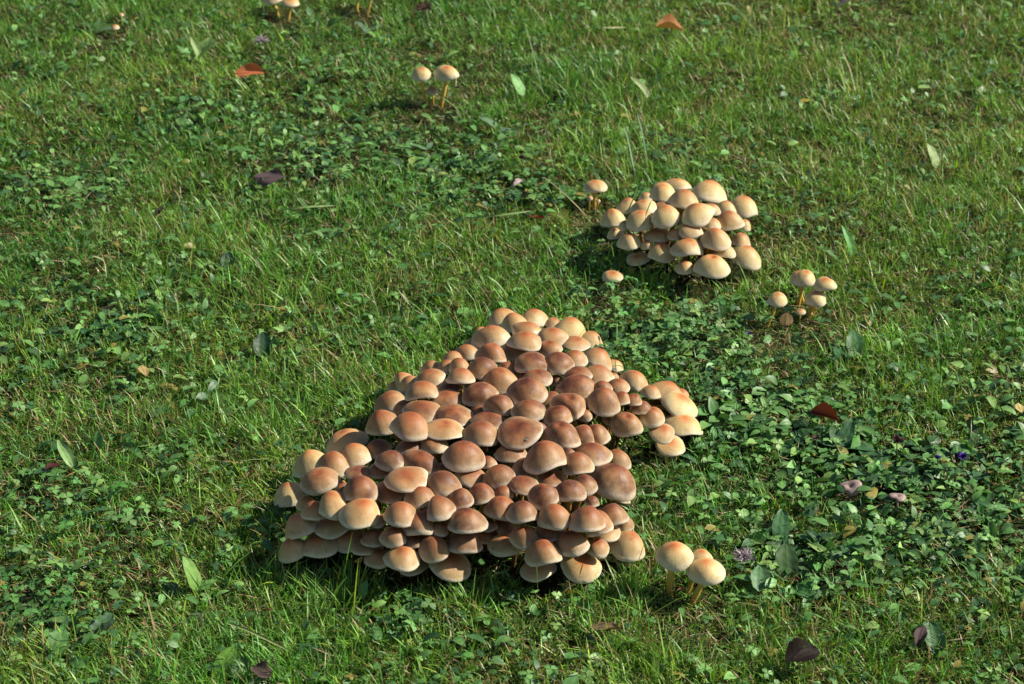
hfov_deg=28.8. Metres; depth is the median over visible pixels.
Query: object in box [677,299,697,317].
clover plant
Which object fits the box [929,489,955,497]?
leafy weed
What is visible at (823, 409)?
fallen leaf
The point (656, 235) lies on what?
mushroom
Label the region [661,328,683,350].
clover plant
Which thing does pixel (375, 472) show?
mushroom
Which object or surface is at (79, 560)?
clover plant
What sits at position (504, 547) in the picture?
mushroom
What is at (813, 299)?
mushroom
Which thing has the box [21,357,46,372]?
leafy weed
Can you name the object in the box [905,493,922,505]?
leafy weed
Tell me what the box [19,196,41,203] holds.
leafy weed
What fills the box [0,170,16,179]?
leafy weed
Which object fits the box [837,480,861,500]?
mushroom
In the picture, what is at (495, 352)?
mushroom
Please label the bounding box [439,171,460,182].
leafy weed
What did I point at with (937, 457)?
violet flower
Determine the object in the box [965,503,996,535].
leafy weed
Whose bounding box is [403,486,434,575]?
mushroom
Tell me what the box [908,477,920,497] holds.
leafy weed
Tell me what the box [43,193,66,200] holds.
leafy weed
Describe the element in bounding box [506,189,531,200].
leafy weed
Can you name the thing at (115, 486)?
clover plant
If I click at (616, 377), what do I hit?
mushroom
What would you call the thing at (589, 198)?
mushroom
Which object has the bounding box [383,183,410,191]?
leafy weed
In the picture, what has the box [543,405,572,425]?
mushroom
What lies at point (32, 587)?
clover plant
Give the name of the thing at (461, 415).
mushroom
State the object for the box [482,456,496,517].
mushroom
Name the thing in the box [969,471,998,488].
leafy weed
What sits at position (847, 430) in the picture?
broadleaf plant
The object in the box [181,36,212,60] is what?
broadleaf plant
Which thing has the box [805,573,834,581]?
leafy weed
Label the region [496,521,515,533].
mushroom
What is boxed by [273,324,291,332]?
broadleaf plant
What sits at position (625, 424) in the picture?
mushroom
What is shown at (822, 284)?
mushroom
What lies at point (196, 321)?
leafy weed
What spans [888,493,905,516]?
mushroom
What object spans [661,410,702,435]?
mushroom
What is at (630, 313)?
clover plant
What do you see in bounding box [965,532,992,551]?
leafy weed
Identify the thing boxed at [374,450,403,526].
mushroom
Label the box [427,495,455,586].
mushroom
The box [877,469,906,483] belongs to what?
leafy weed
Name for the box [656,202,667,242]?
mushroom
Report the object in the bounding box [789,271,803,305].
mushroom
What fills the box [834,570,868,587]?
leafy weed
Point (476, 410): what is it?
mushroom
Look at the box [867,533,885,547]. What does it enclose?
leafy weed
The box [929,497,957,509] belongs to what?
leafy weed
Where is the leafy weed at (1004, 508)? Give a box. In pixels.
[991,503,1023,519]
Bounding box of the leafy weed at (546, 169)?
[534,165,555,180]
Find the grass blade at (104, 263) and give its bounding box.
[94,256,106,276]
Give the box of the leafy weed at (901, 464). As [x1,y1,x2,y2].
[895,457,913,467]
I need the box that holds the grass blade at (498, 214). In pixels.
[464,211,530,218]
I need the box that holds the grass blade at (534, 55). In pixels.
[525,24,542,88]
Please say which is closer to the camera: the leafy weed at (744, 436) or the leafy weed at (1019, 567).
the leafy weed at (1019, 567)
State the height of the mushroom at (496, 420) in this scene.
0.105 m
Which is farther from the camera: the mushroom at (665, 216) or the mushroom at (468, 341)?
the mushroom at (665, 216)
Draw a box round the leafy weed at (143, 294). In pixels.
[135,289,162,303]
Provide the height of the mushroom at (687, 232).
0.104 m
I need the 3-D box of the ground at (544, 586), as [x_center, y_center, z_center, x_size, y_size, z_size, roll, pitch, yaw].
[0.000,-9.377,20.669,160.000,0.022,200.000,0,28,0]
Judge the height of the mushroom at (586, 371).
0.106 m
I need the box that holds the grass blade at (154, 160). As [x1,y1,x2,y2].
[144,156,157,175]
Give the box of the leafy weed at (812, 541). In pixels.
[805,535,831,555]
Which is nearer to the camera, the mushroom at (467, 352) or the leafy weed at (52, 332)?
the mushroom at (467, 352)
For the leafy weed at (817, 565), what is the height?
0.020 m
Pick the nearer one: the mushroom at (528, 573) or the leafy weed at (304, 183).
the mushroom at (528, 573)
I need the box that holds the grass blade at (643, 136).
[637,112,648,161]
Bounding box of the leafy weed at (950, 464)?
[928,456,956,470]
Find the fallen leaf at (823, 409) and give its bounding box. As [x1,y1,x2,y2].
[806,402,838,420]
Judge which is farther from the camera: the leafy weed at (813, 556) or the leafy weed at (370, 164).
the leafy weed at (370, 164)
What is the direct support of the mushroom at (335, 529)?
on the ground at (544, 586)
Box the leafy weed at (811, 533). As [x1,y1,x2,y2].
[807,530,836,547]
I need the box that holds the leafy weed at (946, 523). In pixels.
[929,521,956,545]
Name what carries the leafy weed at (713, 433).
on the ground at (544, 586)
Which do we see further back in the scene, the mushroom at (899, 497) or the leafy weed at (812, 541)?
the mushroom at (899, 497)
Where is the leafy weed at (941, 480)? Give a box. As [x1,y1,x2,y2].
[927,465,947,486]
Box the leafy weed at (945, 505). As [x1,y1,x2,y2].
[931,502,953,521]
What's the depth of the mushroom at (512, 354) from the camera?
2.81 m
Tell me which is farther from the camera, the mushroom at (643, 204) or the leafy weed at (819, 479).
the mushroom at (643, 204)
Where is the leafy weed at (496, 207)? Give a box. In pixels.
[486,203,505,212]
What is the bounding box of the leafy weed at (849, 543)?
[830,538,856,554]
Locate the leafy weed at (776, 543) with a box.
[766,536,802,549]
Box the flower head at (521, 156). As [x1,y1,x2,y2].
[518,154,524,170]
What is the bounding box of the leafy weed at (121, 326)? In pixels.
[114,317,136,332]
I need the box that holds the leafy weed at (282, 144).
[273,139,292,153]
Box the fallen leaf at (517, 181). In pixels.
[513,178,523,185]
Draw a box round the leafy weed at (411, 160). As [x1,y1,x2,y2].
[400,157,423,168]
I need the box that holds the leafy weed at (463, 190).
[452,188,468,197]
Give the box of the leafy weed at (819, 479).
[801,477,829,490]
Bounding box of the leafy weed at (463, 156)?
[455,153,476,166]
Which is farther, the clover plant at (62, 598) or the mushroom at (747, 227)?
the mushroom at (747, 227)
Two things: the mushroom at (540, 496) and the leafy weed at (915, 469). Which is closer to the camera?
the mushroom at (540, 496)
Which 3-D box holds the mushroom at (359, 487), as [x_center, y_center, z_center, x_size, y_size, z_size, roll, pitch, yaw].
[-0.188,0.224,2.493,0.047,0.133,0.047,0,28,0]
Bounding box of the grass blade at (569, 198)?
[544,177,588,217]
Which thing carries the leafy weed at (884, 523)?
on the ground at (544, 586)
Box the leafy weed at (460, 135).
[456,131,475,141]
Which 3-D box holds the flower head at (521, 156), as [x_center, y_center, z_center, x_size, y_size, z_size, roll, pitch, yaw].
[0.018,-0.320,3.587,0.014,0.040,0.012,0,28,0]
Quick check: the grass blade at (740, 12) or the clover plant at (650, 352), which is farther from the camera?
the grass blade at (740, 12)
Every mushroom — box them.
[111,24,119,36]
[263,0,281,16]
[274,481,307,507]
[278,538,304,563]
[282,0,298,19]
[285,512,316,539]
[292,449,323,478]
[296,496,314,510]
[300,467,340,495]
[300,501,350,552]
[303,532,337,557]
[314,518,353,555]
[315,451,348,483]
[318,490,350,520]
[324,428,375,481]
[335,483,345,492]
[335,529,361,553]
[338,498,379,567]
[340,443,375,501]
[342,475,378,557]
[344,465,369,478]
[350,537,383,555]
[355,0,358,12]
[360,529,393,570]
[364,547,387,568]
[365,410,402,442]
[366,0,371,16]
[366,439,391,458]
[369,463,389,513]
[372,514,396,574]
[374,390,404,411]
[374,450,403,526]
[376,481,405,503]
[379,526,405,579]
[383,466,427,492]
[383,501,415,585]
[383,545,419,571]
[387,381,418,399]
[389,411,427,441]
[393,400,411,415]
[394,372,421,399]
[395,441,419,454]
[399,375,422,399]
[399,551,428,575]
[402,400,439,421]
[402,449,440,476]
[402,511,433,580]
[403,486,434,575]
[404,381,437,400]
[405,535,426,549]
[411,67,431,107]
[415,368,445,387]
[416,535,448,562]
[420,360,438,372]
[420,438,448,458]
[422,508,428,583]
[426,87,437,104]
[426,470,461,539]
[427,418,463,463]
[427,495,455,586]
[428,534,470,581]
[430,389,461,405]
[433,521,447,536]
[434,65,458,108]
[434,403,473,453]
[437,359,467,407]
[437,379,461,391]
[439,463,452,521]
[441,351,472,407]
[441,440,485,532]
[446,368,475,428]
[446,533,482,553]
[447,508,488,555]
[448,488,473,556]
[449,358,470,409]
[454,469,484,533]
[455,344,477,363]
[461,382,498,407]
[461,421,497,447]
[463,338,471,344]
[463,379,479,408]
[467,357,496,381]
[468,483,494,555]
[470,406,482,414]
[470,411,505,472]
[471,325,509,348]
[472,327,510,361]
[474,343,507,362]
[475,531,497,543]
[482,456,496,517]
[482,464,515,488]
[483,367,516,394]
[483,395,512,449]
[483,496,513,534]
[483,518,497,558]
[487,308,514,335]
[487,534,520,556]
[494,445,526,502]
[494,485,513,498]
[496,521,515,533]
[497,416,542,452]
[498,361,517,374]
[500,312,525,332]
[502,343,525,375]
[505,377,547,404]
[506,331,540,351]
[506,500,537,573]
[508,475,538,550]
[509,525,537,560]
[510,399,545,444]
[511,321,541,334]
[512,457,535,527]
[514,352,547,372]
[516,373,524,378]
[520,562,556,581]
[522,309,547,326]
[523,369,552,422]
[523,440,566,505]
[524,538,562,566]
[527,483,558,510]
[534,526,566,541]
[535,469,565,486]
[537,503,569,564]
[538,327,568,345]
[538,340,562,356]
[541,421,580,478]
[542,391,558,409]
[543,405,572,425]
[545,317,559,326]
[545,352,574,391]
[546,336,590,390]
[549,393,585,426]
[551,375,562,386]
[554,317,585,336]
[554,374,594,424]
[555,479,586,530]
[555,530,589,556]
[561,442,612,504]
[561,553,601,583]
[562,448,574,502]
[562,452,594,508]
[563,366,592,425]
[566,350,587,366]
[566,463,635,512]
[569,505,605,539]
[574,474,597,510]
[575,425,594,442]
[578,410,592,424]
[579,496,599,533]
[580,424,610,474]
[581,449,630,474]
[581,518,633,533]
[582,331,602,348]
[583,180,607,208]
[583,510,613,540]
[584,347,611,370]
[585,387,620,449]
[586,364,614,410]
[586,538,608,558]
[587,196,592,211]
[588,503,628,541]
[591,373,618,424]
[594,526,620,541]
[595,380,612,445]
[595,501,630,508]
[600,209,645,233]
[602,270,622,291]
[602,415,614,427]
[607,228,643,239]
[608,378,629,434]
[609,530,644,561]
[610,412,642,440]
[611,359,623,372]
[611,391,629,449]
[614,393,641,448]
[616,198,654,227]
[616,233,640,249]
[618,220,652,261]
[619,370,647,394]
[622,401,650,443]
[626,210,653,252]
[626,241,650,265]
[630,199,656,228]
[634,414,674,444]
[638,192,652,214]
[638,407,664,427]
[640,240,652,250]
[640,385,660,400]
[643,227,669,260]
[647,243,675,262]
[647,381,680,404]
[649,182,674,229]
[649,184,673,230]
[650,391,697,417]
[651,205,680,242]
[655,435,684,456]
[655,541,693,597]
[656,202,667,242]
[656,388,688,404]
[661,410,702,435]
[665,178,691,207]
[665,189,698,244]
[666,228,681,269]
[669,239,703,277]
[675,260,692,274]
[678,223,702,261]
[681,203,715,258]
[686,549,712,595]
[686,558,725,604]
[691,180,726,203]
[692,254,730,278]
[692,255,701,276]
[697,203,720,257]
[699,228,730,254]
[702,217,720,255]
[707,200,736,250]
[711,232,750,253]
[713,247,735,258]
[716,210,744,232]
[723,245,760,270]
[726,219,750,231]
[730,195,757,218]
[765,292,786,328]
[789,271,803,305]
[794,269,814,307]
[795,309,805,323]
[804,290,825,318]
[812,276,836,316]
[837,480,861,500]
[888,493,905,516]
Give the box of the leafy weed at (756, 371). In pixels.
[736,369,762,380]
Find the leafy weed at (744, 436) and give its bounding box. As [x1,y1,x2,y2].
[730,432,758,447]
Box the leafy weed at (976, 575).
[960,569,987,586]
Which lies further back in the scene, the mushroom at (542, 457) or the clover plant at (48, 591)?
the mushroom at (542, 457)
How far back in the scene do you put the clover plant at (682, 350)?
2.96 m
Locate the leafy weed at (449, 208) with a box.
[443,205,457,218]
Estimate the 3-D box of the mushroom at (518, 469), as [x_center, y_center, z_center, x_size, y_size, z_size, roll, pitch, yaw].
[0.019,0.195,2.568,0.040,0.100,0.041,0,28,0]
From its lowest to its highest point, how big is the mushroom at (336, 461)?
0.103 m
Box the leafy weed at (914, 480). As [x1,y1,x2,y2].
[895,475,923,490]
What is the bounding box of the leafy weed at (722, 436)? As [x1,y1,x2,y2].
[706,428,732,444]
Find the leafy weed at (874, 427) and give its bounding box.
[857,426,876,435]
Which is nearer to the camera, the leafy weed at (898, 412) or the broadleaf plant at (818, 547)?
the broadleaf plant at (818, 547)
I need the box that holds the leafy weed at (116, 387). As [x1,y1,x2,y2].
[104,379,126,389]
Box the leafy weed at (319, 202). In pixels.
[314,194,326,204]
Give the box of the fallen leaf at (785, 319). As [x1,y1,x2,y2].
[779,313,792,326]
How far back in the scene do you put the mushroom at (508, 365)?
2.75 m
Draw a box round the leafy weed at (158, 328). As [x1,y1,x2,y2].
[149,323,175,338]
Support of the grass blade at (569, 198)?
on the ground at (544, 586)
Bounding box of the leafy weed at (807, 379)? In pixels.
[787,376,814,395]
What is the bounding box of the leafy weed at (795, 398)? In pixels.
[778,394,803,404]
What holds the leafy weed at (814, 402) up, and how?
on the ground at (544, 586)
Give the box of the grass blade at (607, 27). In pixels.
[584,24,626,27]
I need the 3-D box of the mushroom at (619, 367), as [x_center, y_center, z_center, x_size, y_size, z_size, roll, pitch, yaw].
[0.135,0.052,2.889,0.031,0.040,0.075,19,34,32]
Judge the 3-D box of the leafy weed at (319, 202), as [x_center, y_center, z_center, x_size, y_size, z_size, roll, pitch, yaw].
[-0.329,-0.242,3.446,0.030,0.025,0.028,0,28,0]
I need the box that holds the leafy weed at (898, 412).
[889,404,916,424]
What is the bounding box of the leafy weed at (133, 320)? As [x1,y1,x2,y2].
[126,313,141,327]
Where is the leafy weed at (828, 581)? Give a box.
[818,576,843,595]
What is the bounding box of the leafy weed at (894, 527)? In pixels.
[874,523,904,541]
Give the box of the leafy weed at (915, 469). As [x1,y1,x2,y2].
[893,465,931,485]
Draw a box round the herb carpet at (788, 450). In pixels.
[0,0,1023,683]
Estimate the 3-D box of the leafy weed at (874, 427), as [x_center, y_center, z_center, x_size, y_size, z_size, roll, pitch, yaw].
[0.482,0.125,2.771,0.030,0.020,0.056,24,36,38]
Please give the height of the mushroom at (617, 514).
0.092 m
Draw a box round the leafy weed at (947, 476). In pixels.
[937,472,966,492]
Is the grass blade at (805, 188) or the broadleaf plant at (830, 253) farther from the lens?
the grass blade at (805, 188)
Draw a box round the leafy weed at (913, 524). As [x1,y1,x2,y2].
[904,516,931,528]
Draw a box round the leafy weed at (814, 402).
[806,399,832,420]
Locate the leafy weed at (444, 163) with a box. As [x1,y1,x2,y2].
[441,159,456,169]
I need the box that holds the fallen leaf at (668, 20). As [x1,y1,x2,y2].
[651,13,683,29]
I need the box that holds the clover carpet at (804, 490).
[0,0,1023,683]
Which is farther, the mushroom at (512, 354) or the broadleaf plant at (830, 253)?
the broadleaf plant at (830, 253)
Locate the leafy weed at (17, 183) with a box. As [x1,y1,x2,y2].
[2,176,25,188]
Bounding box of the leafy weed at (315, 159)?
[302,158,321,170]
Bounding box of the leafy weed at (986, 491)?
[964,486,991,501]
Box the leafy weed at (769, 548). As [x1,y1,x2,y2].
[758,545,775,560]
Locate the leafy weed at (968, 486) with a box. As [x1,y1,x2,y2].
[944,480,978,504]
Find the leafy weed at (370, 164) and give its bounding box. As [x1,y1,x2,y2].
[363,160,382,170]
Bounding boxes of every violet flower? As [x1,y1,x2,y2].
[934,455,941,477]
[957,451,967,481]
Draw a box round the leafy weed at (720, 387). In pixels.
[714,385,735,394]
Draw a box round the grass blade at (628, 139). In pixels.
[625,126,636,175]
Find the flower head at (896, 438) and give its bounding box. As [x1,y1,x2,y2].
[890,434,903,465]
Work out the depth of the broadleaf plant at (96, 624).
2.36 m
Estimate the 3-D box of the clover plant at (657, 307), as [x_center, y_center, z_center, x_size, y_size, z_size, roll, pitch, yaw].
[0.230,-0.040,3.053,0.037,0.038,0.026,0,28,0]
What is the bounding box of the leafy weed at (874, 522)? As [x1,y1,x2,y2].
[859,518,884,528]
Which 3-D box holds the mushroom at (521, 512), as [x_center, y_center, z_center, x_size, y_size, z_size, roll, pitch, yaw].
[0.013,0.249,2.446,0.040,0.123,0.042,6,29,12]
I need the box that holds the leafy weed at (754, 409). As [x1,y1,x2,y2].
[749,403,771,420]
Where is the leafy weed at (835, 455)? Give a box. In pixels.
[819,454,847,461]
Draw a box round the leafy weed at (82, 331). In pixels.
[81,325,99,333]
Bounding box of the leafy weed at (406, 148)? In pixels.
[393,142,412,150]
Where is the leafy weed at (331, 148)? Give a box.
[319,145,337,157]
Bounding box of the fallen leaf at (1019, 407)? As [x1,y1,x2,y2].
[1015,403,1023,412]
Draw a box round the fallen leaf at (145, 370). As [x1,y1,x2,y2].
[138,365,149,376]
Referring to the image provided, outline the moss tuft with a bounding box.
[411,0,431,22]
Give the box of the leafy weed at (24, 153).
[15,149,34,164]
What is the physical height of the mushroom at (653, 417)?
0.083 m
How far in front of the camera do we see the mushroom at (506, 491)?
2.48 m
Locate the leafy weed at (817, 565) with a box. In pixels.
[807,553,834,570]
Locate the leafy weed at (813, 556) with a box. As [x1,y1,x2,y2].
[802,549,827,568]
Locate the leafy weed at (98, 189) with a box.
[86,186,111,193]
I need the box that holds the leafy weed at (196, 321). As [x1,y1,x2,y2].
[179,315,201,330]
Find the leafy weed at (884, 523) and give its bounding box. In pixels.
[874,518,902,534]
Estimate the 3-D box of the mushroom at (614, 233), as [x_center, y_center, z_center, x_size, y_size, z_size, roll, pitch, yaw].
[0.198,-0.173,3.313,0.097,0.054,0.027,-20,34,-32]
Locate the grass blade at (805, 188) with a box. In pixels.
[799,173,809,204]
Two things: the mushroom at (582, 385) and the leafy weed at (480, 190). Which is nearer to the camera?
the mushroom at (582, 385)
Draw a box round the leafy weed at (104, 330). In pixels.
[88,322,122,336]
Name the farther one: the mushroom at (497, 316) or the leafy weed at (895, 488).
the mushroom at (497, 316)
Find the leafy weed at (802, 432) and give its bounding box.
[783,428,813,444]
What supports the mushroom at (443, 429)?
on the ground at (544, 586)
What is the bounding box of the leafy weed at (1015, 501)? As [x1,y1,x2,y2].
[1006,499,1023,512]
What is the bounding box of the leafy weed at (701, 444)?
[692,441,716,455]
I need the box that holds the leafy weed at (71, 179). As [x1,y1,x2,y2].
[53,175,78,190]
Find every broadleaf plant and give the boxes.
[24,627,87,657]
[57,440,80,470]
[75,613,118,652]
[76,320,124,348]
[79,19,110,32]
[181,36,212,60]
[182,556,216,594]
[211,645,236,681]
[220,251,238,271]
[230,656,256,682]
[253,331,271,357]
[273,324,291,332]
[355,21,382,32]
[412,142,432,149]
[480,116,519,132]
[511,73,525,97]
[629,76,649,96]
[732,565,771,597]
[757,508,789,536]
[759,542,798,580]
[806,421,874,450]
[807,543,831,559]
[826,250,841,263]
[826,329,879,356]
[841,225,855,255]
[856,446,891,467]
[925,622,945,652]
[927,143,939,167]
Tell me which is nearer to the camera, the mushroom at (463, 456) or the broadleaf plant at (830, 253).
the mushroom at (463, 456)
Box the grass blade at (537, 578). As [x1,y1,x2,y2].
[536,565,537,592]
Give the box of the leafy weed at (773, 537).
[750,531,780,545]
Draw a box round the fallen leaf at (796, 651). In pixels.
[780,637,819,661]
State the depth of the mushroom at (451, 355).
2.84 m
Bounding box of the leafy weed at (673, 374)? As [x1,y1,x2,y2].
[662,368,684,380]
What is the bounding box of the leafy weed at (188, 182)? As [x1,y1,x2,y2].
[183,176,205,190]
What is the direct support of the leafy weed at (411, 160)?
on the ground at (544, 586)
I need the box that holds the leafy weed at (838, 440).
[830,432,857,443]
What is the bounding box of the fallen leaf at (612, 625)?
[589,622,620,629]
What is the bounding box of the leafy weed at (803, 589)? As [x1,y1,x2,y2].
[781,581,816,603]
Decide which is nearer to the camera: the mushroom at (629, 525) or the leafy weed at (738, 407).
the mushroom at (629, 525)
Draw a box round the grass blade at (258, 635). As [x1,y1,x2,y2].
[227,622,290,651]
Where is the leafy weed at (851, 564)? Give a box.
[834,561,859,584]
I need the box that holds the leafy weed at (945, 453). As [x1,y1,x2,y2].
[911,442,950,456]
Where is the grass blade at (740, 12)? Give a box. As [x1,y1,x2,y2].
[716,3,757,31]
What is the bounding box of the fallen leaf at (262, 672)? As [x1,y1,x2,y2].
[251,661,272,677]
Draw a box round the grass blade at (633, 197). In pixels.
[624,172,637,223]
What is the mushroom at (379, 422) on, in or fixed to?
on the ground at (544, 586)
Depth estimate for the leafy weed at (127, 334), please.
3.00 m
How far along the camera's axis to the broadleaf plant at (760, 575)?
2.44 m
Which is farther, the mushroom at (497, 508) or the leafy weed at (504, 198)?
the leafy weed at (504, 198)
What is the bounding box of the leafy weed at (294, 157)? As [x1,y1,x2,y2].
[283,150,306,164]
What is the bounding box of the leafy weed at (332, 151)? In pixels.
[320,147,339,153]
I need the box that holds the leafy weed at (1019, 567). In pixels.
[999,561,1023,580]
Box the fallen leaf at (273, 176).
[250,168,284,185]
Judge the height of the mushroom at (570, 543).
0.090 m
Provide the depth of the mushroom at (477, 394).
2.69 m
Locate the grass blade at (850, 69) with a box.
[840,47,856,92]
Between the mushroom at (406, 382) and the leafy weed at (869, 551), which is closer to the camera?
the leafy weed at (869, 551)
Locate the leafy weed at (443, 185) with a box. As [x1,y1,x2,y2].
[434,182,452,189]
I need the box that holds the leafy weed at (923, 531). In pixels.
[917,526,945,537]
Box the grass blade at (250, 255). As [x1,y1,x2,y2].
[229,242,265,274]
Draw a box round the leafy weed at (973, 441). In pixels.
[950,436,980,457]
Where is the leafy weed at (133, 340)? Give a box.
[126,336,143,350]
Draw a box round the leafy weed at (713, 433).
[702,427,729,448]
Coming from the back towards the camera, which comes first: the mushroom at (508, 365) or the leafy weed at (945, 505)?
the mushroom at (508, 365)
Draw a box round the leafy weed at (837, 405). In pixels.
[832,402,844,408]
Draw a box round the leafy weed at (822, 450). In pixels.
[814,446,838,455]
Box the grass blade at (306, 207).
[278,205,336,211]
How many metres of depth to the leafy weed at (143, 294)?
3.12 m
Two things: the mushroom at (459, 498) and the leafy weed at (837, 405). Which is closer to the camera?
the mushroom at (459, 498)
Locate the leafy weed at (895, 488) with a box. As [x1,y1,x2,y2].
[890,485,915,492]
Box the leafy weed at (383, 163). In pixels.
[374,159,390,168]
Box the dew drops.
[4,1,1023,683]
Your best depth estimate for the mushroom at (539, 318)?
3.00 m
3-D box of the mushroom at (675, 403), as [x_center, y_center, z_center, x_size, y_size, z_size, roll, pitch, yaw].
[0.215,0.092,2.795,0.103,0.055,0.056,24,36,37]
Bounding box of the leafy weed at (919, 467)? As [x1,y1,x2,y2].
[915,462,935,478]
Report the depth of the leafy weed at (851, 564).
2.46 m
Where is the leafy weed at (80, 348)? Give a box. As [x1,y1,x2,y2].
[70,343,88,360]
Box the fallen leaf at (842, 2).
[835,0,849,7]
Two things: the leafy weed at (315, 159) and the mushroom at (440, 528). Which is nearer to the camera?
the mushroom at (440, 528)
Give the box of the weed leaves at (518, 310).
[0,0,1023,683]
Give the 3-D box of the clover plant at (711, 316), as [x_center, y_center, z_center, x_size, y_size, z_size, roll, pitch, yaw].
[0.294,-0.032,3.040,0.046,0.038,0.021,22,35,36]
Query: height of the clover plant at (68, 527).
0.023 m
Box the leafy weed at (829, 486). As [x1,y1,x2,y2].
[814,481,838,489]
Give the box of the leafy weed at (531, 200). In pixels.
[521,194,536,202]
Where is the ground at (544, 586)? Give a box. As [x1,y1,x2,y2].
[0,0,1023,683]
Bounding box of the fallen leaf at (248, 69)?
[230,63,263,77]
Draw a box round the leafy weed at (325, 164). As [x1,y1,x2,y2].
[317,160,335,170]
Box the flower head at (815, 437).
[812,434,819,456]
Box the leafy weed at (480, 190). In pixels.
[477,187,490,197]
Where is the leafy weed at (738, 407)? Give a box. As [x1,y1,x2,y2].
[719,401,746,411]
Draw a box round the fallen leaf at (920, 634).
[914,626,927,648]
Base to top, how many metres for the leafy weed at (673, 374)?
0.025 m
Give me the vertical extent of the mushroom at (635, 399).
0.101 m
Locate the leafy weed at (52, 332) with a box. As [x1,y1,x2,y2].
[35,325,59,338]
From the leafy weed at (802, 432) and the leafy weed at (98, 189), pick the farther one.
the leafy weed at (98, 189)
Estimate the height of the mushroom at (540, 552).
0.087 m
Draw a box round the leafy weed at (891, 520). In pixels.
[873,517,895,534]
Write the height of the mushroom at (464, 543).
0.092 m
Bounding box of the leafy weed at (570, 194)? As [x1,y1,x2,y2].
[557,191,573,206]
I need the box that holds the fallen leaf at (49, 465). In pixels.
[46,463,59,469]
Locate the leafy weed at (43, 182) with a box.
[35,179,54,192]
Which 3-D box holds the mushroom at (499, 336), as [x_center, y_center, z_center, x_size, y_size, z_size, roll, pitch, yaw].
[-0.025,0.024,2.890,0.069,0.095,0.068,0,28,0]
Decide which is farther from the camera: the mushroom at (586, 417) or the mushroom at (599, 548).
the mushroom at (586, 417)
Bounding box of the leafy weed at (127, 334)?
[125,329,149,343]
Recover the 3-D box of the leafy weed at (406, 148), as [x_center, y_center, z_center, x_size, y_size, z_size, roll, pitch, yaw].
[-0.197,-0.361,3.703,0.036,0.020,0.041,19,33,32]
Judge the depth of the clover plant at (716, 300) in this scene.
3.07 m
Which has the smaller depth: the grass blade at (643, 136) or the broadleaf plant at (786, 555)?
the broadleaf plant at (786, 555)
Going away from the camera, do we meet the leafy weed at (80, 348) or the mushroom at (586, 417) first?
the mushroom at (586, 417)
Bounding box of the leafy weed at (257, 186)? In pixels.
[252,175,271,189]
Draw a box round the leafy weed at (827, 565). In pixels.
[806,559,833,578]
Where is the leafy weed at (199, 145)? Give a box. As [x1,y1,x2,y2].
[189,137,214,150]
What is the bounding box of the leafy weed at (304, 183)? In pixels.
[297,180,313,193]
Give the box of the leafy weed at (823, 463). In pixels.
[818,452,828,475]
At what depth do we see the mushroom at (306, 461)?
2.63 m
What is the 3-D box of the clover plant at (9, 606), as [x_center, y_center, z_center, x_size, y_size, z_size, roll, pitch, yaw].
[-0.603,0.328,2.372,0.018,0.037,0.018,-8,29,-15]
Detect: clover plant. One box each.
[0,604,11,619]
[1,571,14,591]
[5,594,19,613]
[12,544,36,563]
[20,565,49,594]
[23,606,47,629]
[26,577,55,606]
[29,599,56,619]
[31,480,60,502]
[36,578,68,599]
[37,511,56,526]
[46,594,64,608]
[47,558,66,577]
[49,493,67,511]
[49,571,77,592]
[52,520,74,537]
[53,473,80,497]
[54,592,71,625]
[58,488,87,510]
[64,521,74,536]
[64,556,91,578]
[77,548,87,561]
[78,467,100,485]
[105,511,128,530]
[111,480,136,499]
[112,489,122,509]
[120,514,136,537]
[360,610,369,623]
[377,613,394,640]
[393,606,406,620]
[399,609,412,628]
[404,611,433,638]
[405,598,435,623]
[405,602,422,623]
[601,282,618,305]
[609,275,637,295]
[609,295,622,316]
[613,308,628,329]
[618,281,642,298]
[618,305,639,319]
[624,301,636,324]
[627,288,641,304]
[628,345,645,353]
[632,349,658,367]
[632,355,657,374]
[641,332,651,339]
[645,307,659,327]
[648,301,669,315]
[650,303,673,326]
[655,332,678,351]
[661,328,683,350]
[667,317,679,332]
[667,333,688,355]
[668,340,696,354]
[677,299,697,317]
[692,311,715,330]
[698,319,706,340]
[699,326,721,342]
[710,295,731,319]
[711,320,725,335]
[723,333,740,345]
[742,335,754,354]
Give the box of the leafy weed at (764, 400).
[760,397,778,411]
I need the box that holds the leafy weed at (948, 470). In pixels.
[925,468,962,480]
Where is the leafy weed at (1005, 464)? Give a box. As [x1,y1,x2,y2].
[987,462,1014,475]
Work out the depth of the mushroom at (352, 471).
2.52 m
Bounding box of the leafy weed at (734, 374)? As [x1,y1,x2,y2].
[727,370,754,387]
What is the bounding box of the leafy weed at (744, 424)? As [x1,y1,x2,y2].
[730,420,760,431]
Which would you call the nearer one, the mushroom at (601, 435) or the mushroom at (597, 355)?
the mushroom at (601, 435)
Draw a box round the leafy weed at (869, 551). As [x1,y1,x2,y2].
[851,543,881,561]
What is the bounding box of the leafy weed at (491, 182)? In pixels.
[474,180,501,192]
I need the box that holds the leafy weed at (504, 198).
[487,189,507,199]
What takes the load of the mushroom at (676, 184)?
on the ground at (544, 586)
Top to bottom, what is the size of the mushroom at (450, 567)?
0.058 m
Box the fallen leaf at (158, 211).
[154,206,162,216]
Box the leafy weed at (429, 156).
[422,152,438,162]
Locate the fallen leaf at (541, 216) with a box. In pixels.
[529,215,544,219]

